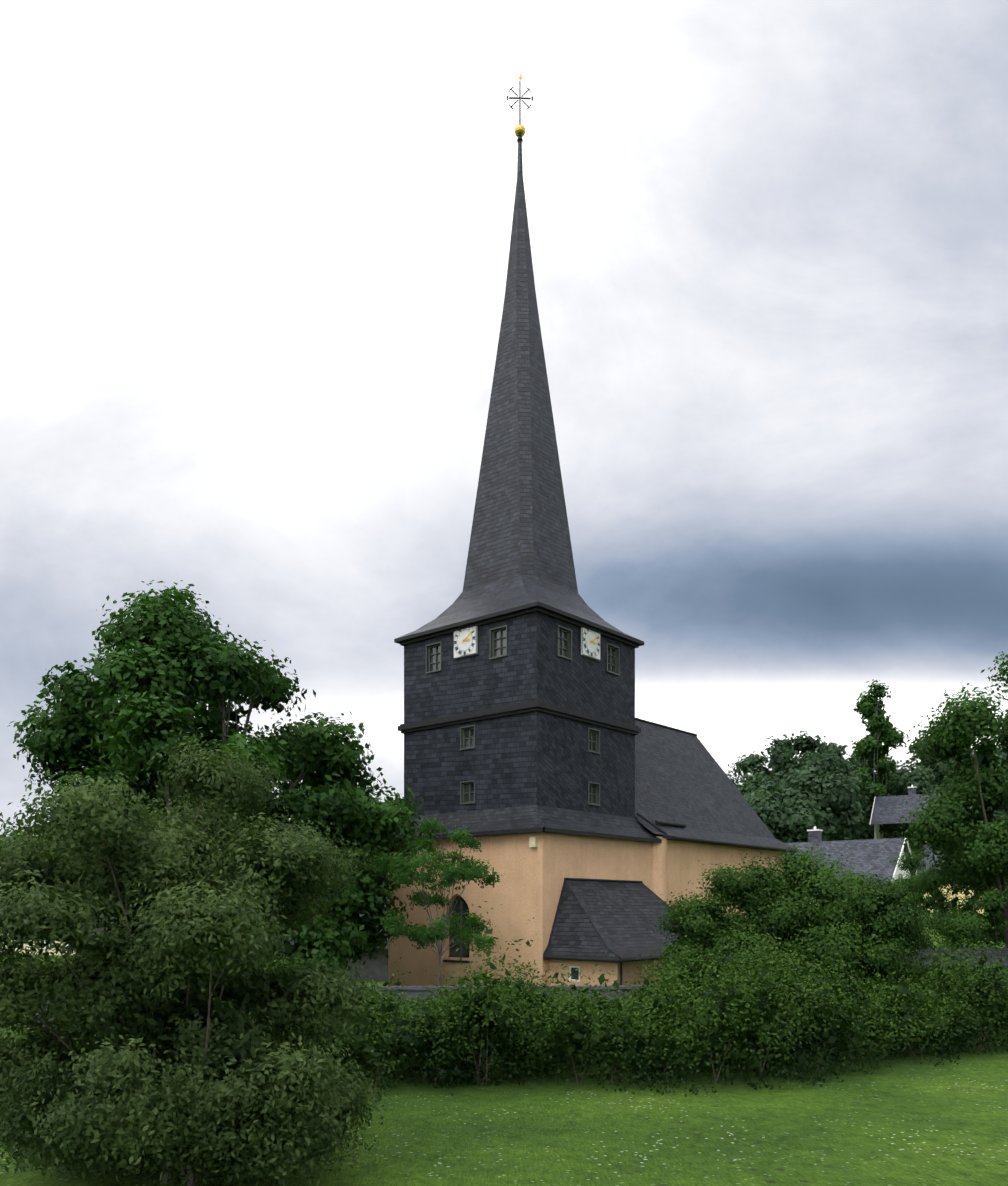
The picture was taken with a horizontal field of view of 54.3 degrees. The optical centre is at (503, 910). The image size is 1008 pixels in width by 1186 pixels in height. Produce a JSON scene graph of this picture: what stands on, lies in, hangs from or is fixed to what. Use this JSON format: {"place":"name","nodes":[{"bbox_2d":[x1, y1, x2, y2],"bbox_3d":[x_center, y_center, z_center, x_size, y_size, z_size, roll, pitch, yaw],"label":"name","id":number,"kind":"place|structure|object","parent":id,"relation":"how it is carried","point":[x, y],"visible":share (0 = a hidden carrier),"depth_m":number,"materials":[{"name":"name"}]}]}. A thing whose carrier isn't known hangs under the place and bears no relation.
{"place":"outdoors","nodes":[
{"label":"outdoors","id":0,"kind":"place"},
{"bbox_2d":[66,876,387,980],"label":"house","id":1,"kind":"structure","parent":0,"point":[378,967],"depth_m":56.05,"materials":[{"name":"stone"}]},
{"bbox_2d":[0,829,1007,1185],"bbox_3d":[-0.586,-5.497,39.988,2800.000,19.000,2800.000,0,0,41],"label":"ground","id":2,"kind":"structure","parent":0,"point":[906,1121],"depth_m":17.77,"materials":[{"name":"green plant"}]},
{"bbox_2d":[0,842,76,954],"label":"house","id":3,"kind":"structure","parent":2,"relation":"on","point":[24,945],"depth_m":79.89,"materials":[{"name":"stone"}]},
{"bbox_2d":[1,823,83,845],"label":"hill tree","id":4,"kind":"object","parent":2,"relation":"on","point":[17,836],"depth_m":170.90,"materials":[{"name":"green plant"}]},
{"bbox_2d":[0,727,400,1185],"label":"tree","id":5,"kind":"object","parent":2,"relation":"on","point":[218,1085],"visible":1,"depth_m":13.52,"materials":[{"name":"green plant"}]},
{"bbox_2d":[0,580,426,995],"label":"maple tree","id":6,"kind":"object","parent":2,"relation":"on","point":[171,671],"visible":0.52,"depth_m":36.90,"materials":[{"name":"green plant"}]},
{"bbox_2d":[367,817,503,985],"bbox_3d":[-2.585,0.319,37.101,4.856,7.777,4.716,0,0,41],"label":"young tree","id":7,"kind":"object","parent":2,"relation":"on","point":[401,870],"visible":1,"depth_m":36.90,"materials":[{"name":"green plant"}]},
{"bbox_2d":[29,985,884,1026],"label":"yard wall","id":8,"kind":"structure","parent":2,"relation":"on","point":[413,990],"depth_m":34.57,"materials":[{"name":"stone"}]},
{"bbox_2d":[9,900,1007,1096],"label":"hedge","id":9,"kind":"object","parent":2,"relation":"on","point":[695,1018],"visible":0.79,"depth_m":23.52,"materials":[{"name":"green plant"}]},
{"bbox_2d":[543,878,707,984],"bbox_3d":[5.805,1.321,41.115,3.814,5.365,8.910,0,0,41],"label":"church annex","id":10,"kind":"object","parent":2,"relation":"on","point":[600,916],"visible":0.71,"depth_m":39.16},
{"bbox_2d":[635,718,798,934],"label":"church nave","id":11,"kind":"structure","parent":2,"relation":"on","point":[692,806],"depth_m":50.62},
{"bbox_2d":[725,770,740,787],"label":"hill tree","id":12,"kind":"object","parent":2,"relation":"on","point":[731,779],"depth_m":167.81,"materials":[{"name":"green plant"}]},
{"bbox_2d":[735,771,784,797],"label":"hill tree","id":13,"kind":"object","parent":2,"relation":"on","point":[744,788],"visible":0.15,"depth_m":135.94,"materials":[{"name":"green plant"}]},
{"bbox_2d":[728,734,801,788],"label":"hill tree","id":14,"kind":"object","parent":2,"relation":"on","point":[751,762],"visible":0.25,"depth_m":142.25,"materials":[{"name":"green plant"}]},
{"bbox_2d":[745,784,828,842],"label":"hill tree","id":15,"kind":"object","parent":2,"relation":"on","point":[794,823],"visible":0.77,"depth_m":115.00,"materials":[{"name":"green plant"}]},
{"bbox_2d":[644,844,946,999],"bbox_3d":[9.455,0.975,33.510,9.762,6.470,7.475,0,0,41],"label":"shrub","id":16,"kind":"object","parent":2,"relation":"on","point":[857,918],"visible":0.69,"depth_m":31.99,"materials":[{"name":"green plant"}]},
{"bbox_2d":[767,730,858,787],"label":"hill tree","id":17,"kind":"object","parent":2,"relation":"on","point":[808,743],"visible":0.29,"depth_m":139.92,"materials":[{"name":"green plant"}]},
{"bbox_2d":[750,747,879,841],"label":"hill tree","id":18,"kind":"object","parent":2,"relation":"on","point":[823,781],"visible":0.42,"depth_m":118.48,"materials":[{"name":"green plant"}]},
{"bbox_2d":[778,767,870,840],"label":"hill tree","id":19,"kind":"object","parent":2,"relation":"on","point":[852,823],"visible":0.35,"depth_m":117.93,"materials":[{"name":"green plant"}]},
{"bbox_2d":[816,741,876,795],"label":"hill tree","id":20,"kind":"object","parent":2,"relation":"on","point":[831,747],"visible":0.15,"depth_m":142.21,"materials":[{"name":"green plant"}]},
{"bbox_2d":[806,795,887,841],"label":"hill tree","id":21,"kind":"object","parent":2,"relation":"on","point":[869,833],"visible":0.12,"depth_m":122.09,"materials":[{"name":"green plant"}]},
{"bbox_2d":[785,826,921,914],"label":"white house","id":22,"kind":"structure","parent":2,"relation":"on","point":[871,855],"depth_m":75.91,"materials":[{"name":"tile"}]},
{"bbox_2d":[851,679,908,818],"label":"birch tree","id":23,"kind":"object","parent":2,"relation":"on","point":[872,749],"visible":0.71,"depth_m":124.72,"materials":[{"name":"green plant"}]},
{"bbox_2d":[869,785,970,839],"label":"house","id":24,"kind":"structure","parent":2,"relation":"on","point":[889,812],"depth_m":119.20,"materials":[{"name":"grey tile"}]},
{"bbox_2d":[887,851,958,948],"bbox_3d":[24.306,0.265,58.987,6.438,7.889,7.021,0,0,-20],"label":"shrub","id":25,"kind":"object","parent":2,"relation":"on","point":[911,864],"visible":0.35,"depth_m":58.80,"materials":[{"name":"green plant"}]},
{"bbox_2d":[883,739,964,845],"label":"hill tree","id":26,"kind":"object","parent":2,"relation":"on","point":[918,776],"visible":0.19,"depth_m":126.39,"materials":[{"name":"green plant"}]},
{"bbox_2d":[917,841,982,912],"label":"yellow house","id":27,"kind":"structure","parent":2,"relation":"on","point":[930,864],"depth_m":96.82,"materials":[{"name":"stone"}]},
{"bbox_2d":[895,948,1007,984],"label":"roofed wall","id":28,"kind":"structure","parent":2,"relation":"on","point":[999,956],"depth_m":38.87,"materials":[{"name":"stone"}]},
{"bbox_2d":[896,651,1007,947],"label":"robinia tree","id":29,"kind":"object","parent":2,"relation":"on","point":[948,820],"visible":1,"depth_m":45.55,"materials":[{"name":"green plant"}]},
{"bbox_2d":[908,734,1005,782],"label":"hill tree","id":30,"kind":"object","parent":2,"relation":"on","point":[922,735],"visible":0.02,"depth_m":137.33,"materials":[{"name":"green plant"}]},
{"bbox_2d":[908,851,1007,948],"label":"shrub","id":31,"kind":"object","parent":2,"relation":"on","point":[924,883],"visible":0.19,"depth_m":52.23,"materials":[{"name":"green plant"}]},
{"bbox_2d":[928,886,1007,948],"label":"shrub","id":32,"kind":"object","parent":2,"relation":"on","point":[993,902],"visible":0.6,"depth_m":44.17,"materials":[{"name":"green plant"}]},
{"bbox_2d":[932,958,1007,994],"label":"shrub","id":33,"kind":"object","parent":2,"relation":"on","point":[992,978],"visible":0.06,"depth_m":36.24,"materials":[{"name":"green plant"}]},
{"bbox_2d":[939,743,1007,832],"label":"hill tree","id":34,"kind":"object","parent":2,"relation":"on","point":[1003,812],"visible":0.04,"depth_m":117.59,"materials":[{"name":"green plant"}]},
{"bbox_2d":[946,881,1006,947],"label":"shrub","id":35,"kind":"object","parent":2,"relation":"on","point":[961,905],"visible":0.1,"depth_m":58.90,"materials":[{"name":"green plant"}]},
{"bbox_2d":[990,879,1007,947],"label":"shrub","id":36,"kind":"object","parent":2,"relation":"on","point":[1002,920],"visible":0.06,"depth_m":52.14,"materials":[{"name":"green plant"}]},
{"bbox_2d":[0,0,1007,837],"label":"sky","id":37,"kind":"structure","parent":0,"point":[254,254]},
{"bbox_2d":[388,601,661,985],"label":"church tower","id":38,"kind":"structure","parent":0,"point":[521,730],"depth_m":41.70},
{"bbox_2d":[453,626,478,659],"bbox_3d":[-1.660,-11.617,42.228,1.460,1.460,0.125,0,0,41],"label":"clock","id":39,"kind":"object","parent":38,"relation":"attached to","point":[466,643],"visible":0.81,"depth_m":42.14,"materials":[{"name":"white paint"}]},
{"bbox_2d":[398,73,641,640],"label":"church spire","id":40,"kind":"structure","parent":38,"relation":"on","point":[520,553],"depth_m":43.88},
{"bbox_2d":[580,627,600,661],"bbox_3d":[3.750,-11.617,42.469,0.125,1.460,1.460,0,0,41],"label":"clock","id":41,"kind":"object","parent":38,"relation":"attached to","point":[590,644],"visible":0.83,"depth_m":42.39,"materials":[{"name":"white paint"}]}
]}

